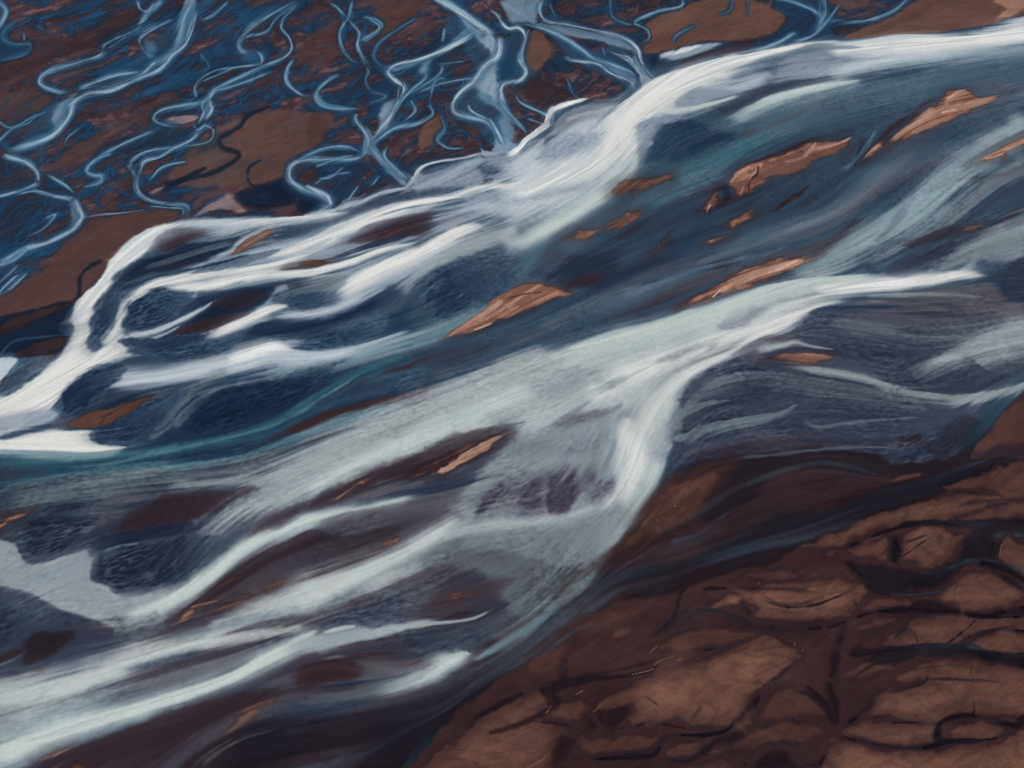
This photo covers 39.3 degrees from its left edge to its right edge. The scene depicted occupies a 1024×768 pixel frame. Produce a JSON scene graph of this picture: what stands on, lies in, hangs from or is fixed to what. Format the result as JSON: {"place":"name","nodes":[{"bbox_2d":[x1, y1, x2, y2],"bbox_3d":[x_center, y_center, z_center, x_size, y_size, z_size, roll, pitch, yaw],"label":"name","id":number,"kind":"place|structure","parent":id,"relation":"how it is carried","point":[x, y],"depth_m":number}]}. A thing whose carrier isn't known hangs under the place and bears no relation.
{"place":"outdoors","nodes":[
{"label":"outdoors","id":0,"kind":"place"},
{"bbox_2d":[0,0,1023,767],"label":"water","id":1,"kind":"structure","parent":0,"point":[616,392],"depth_m":659.06},
{"bbox_2d":[0,513,24,527],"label":"sandbar","id":2,"kind":"structure","parent":1,"relation":"on","point":[4,523],"depth_m":605.21},
{"bbox_2d":[43,748,67,758],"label":"sandbar","id":3,"kind":"structure","parent":1,"relation":"on","point":[55,753],"depth_m":536.89},
{"bbox_2d":[67,394,155,428],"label":"sandbar","id":4,"kind":"structure","parent":1,"relation":"on","point":[97,418],"depth_m":640.80},
{"bbox_2d":[173,600,217,624],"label":"sandbar","id":5,"kind":"structure","parent":1,"relation":"on","point":[188,614],"depth_m":575.74},
{"bbox_2d":[222,697,276,735],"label":"sandbar","id":6,"kind":"structure","parent":1,"relation":"on","point":[248,714],"depth_m":547.20},
{"bbox_2d":[232,229,272,254],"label":"sandbar","id":7,"kind":"structure","parent":1,"relation":"on","point":[245,244],"depth_m":712.44},
{"bbox_2d":[299,259,328,265],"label":"sandbar","id":8,"kind":"structure","parent":1,"relation":"on","point":[317,262],"depth_m":702.62},
{"bbox_2d":[333,476,371,500],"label":"sandbar","id":9,"kind":"structure","parent":1,"relation":"on","point":[363,481],"depth_m":615.82},
{"bbox_2d":[380,537,399,545],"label":"sandbar","id":10,"kind":"structure","parent":1,"relation":"on","point":[389,542],"depth_m":597.53},
{"bbox_2d":[416,114,446,149],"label":"sandbar","id":11,"kind":"structure","parent":1,"relation":"on","point":[429,130],"depth_m":765.74},
{"bbox_2d":[405,440,479,478],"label":"sandbar","id":12,"kind":"structure","parent":1,"relation":"on","point":[432,465],"depth_m":623.74},
{"bbox_2d":[443,593,474,602],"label":"sandbar","id":13,"kind":"structure","parent":1,"relation":"on","point":[455,596],"depth_m":580.81},
{"bbox_2d":[444,283,572,337],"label":"sandbar","id":14,"kind":"structure","parent":1,"relation":"on","point":[525,297],"depth_m":684.68},
{"bbox_2d":[612,174,672,194],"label":"sandbar","id":15,"kind":"structure","parent":1,"relation":"on","point":[624,186],"depth_m":738.92},
{"bbox_2d":[656,233,669,250],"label":"sandbar","id":16,"kind":"structure","parent":1,"relation":"in","point":[662,241],"depth_m":712.40},
{"bbox_2d":[703,190,719,212],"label":"sandbar","id":17,"kind":"structure","parent":1,"relation":"on","point":[713,201],"depth_m":730.18},
{"bbox_2d":[640,0,787,53],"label":"sandbar","id":18,"kind":"structure","parent":1,"relation":"on","point":[761,20],"depth_m":826.85},
{"bbox_2d":[708,209,753,243],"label":"sandbar","id":19,"kind":"structure","parent":1,"relation":"on","point":[741,218],"depth_m":721.74},
{"bbox_2d":[688,256,812,304],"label":"sandbar","id":20,"kind":"structure","parent":1,"relation":"on","point":[744,278],"depth_m":696.34},
{"bbox_2d":[773,352,833,364],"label":"sandbar","id":21,"kind":"structure","parent":1,"relation":"on","point":[808,358],"depth_m":662.96},
{"bbox_2d":[864,142,884,157],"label":"sandbar","id":22,"kind":"structure","parent":1,"relation":"on","point":[876,147],"depth_m":756.75},
{"bbox_2d":[963,225,981,230],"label":"sandbar","id":23,"kind":"structure","parent":1,"relation":"on","point":[971,228],"depth_m":718.59},
{"bbox_2d":[980,136,1023,161],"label":"sandbar","id":24,"kind":"structure","parent":1,"relation":"on","point":[1002,151],"depth_m":756.06},
{"bbox_2d":[0,0,1023,767],"bbox_3d":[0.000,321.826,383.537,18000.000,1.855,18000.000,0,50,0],"label":"ground","id":25,"kind":"structure","parent":0,"point":[620,634],"depth_m":614.89},
{"bbox_2d":[0,209,188,331],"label":"sandbar","id":26,"kind":"structure","parent":25,"relation":"on","point":[91,240],"depth_m":701.14},
{"bbox_2d":[165,107,336,192],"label":"sandbar","id":27,"kind":"structure","parent":25,"relation":"on","point":[276,142],"depth_m":757.11},
{"bbox_2d":[215,578,287,611],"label":"sandbar","id":28,"kind":"structure","parent":25,"relation":"on","point":[268,586],"depth_m":580.17},
{"bbox_2d":[437,435,502,473],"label":"sandbar","id":29,"kind":"structure","parent":25,"relation":"on","point":[471,453],"depth_m":626.79},
{"bbox_2d":[415,686,572,767],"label":"sandbar","id":30,"kind":"structure","parent":25,"relation":"on","point":[540,741],"depth_m":539.93},
{"bbox_2d":[525,29,555,75],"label":"sandbar","id":31,"kind":"structure","parent":25,"relation":"on","point":[540,49],"depth_m":810.35},
{"bbox_2d":[562,211,641,239],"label":"sandbar","id":32,"kind":"structure","parent":25,"relation":"on","point":[627,218],"depth_m":719.57},
{"bbox_2d":[594,635,807,730],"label":"sandbar","id":33,"kind":"structure","parent":25,"relation":"on","point":[722,688],"depth_m":554.09},
{"bbox_2d":[657,624,754,651],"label":"sandbar","id":34,"kind":"structure","parent":25,"relation":"on","point":[700,637],"depth_m":568.22},
{"bbox_2d":[704,592,741,611],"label":"sandbar","id":35,"kind":"structure","parent":25,"relation":"on","point":[729,601],"depth_m":578.42},
{"bbox_2d":[728,136,850,196],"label":"sandbar","id":36,"kind":"structure","parent":25,"relation":"on","point":[791,161],"depth_m":748.77},
{"bbox_2d":[760,685,829,721],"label":"sandbar","id":37,"kind":"structure","parent":25,"relation":"on","point":[785,703],"depth_m":549.23},
{"bbox_2d":[729,578,870,624],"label":"sandbar","id":38,"kind":"structure","parent":25,"relation":"on","point":[769,601],"depth_m":579.73},
{"bbox_2d":[844,537,893,561],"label":"sandbar","id":39,"kind":"structure","parent":25,"relation":"on","point":[879,549],"depth_m":594.88},
{"bbox_2d":[838,718,940,748],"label":"sandbar","id":40,"kind":"structure","parent":25,"relation":"on","point":[883,732],"depth_m":541.69},
{"bbox_2d":[798,492,1008,549],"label":"sandbar","id":41,"kind":"structure","parent":25,"relation":"on","point":[943,507],"depth_m":605.98},
{"bbox_2d":[813,727,1023,767],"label":"sandbar","id":42,"kind":"structure","parent":25,"relation":"on","point":[1007,751],"depth_m":536.01},
{"bbox_2d":[897,525,965,569],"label":"sandbar","id":43,"kind":"structure","parent":25,"relation":"on","point":[939,547],"depth_m":595.99},
{"bbox_2d":[843,0,1023,38],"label":"sandbar","id":44,"kind":"structure","parent":25,"relation":"on","point":[926,16],"depth_m":830.78},
{"bbox_2d":[864,657,1023,724],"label":"sandbar","id":45,"kind":"structure","parent":25,"relation":"on","point":[949,686],"depth_m":552.75},
{"bbox_2d":[889,89,999,142],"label":"sandbar","id":46,"kind":"structure","parent":25,"relation":"on","point":[954,104],"depth_m":776.51},
{"bbox_2d":[877,612,1023,647],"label":"sandbar","id":47,"kind":"structure","parent":25,"relation":"on","point":[937,628],"depth_m":570.91},
{"bbox_2d":[921,569,1023,611],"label":"sandbar","id":48,"kind":"structure","parent":25,"relation":"on","point":[980,590],"depth_m":581.31},
{"bbox_2d":[948,720,1007,741],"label":"sandbar","id":49,"kind":"structure","parent":25,"relation":"on","point":[978,729],"depth_m":542.53},
{"bbox_2d":[940,458,1023,499],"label":"sandbar","id":50,"kind":"structure","parent":25,"relation":"on","point":[1006,479],"depth_m":617.31},
{"bbox_2d":[957,499,1023,520],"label":"sandbar","id":51,"kind":"structure","parent":25,"relation":"on","point":[1012,509],"depth_m":606.57},
{"bbox_2d":[961,632,1023,653],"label":"sandbar","id":52,"kind":"structure","parent":25,"relation":"on","point":[1005,642],"depth_m":566.76},
{"bbox_2d":[997,533,1023,576],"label":"sandbar","id":53,"kind":"structure","parent":25,"relation":"on","point":[1011,553],"depth_m":593.68}
]}

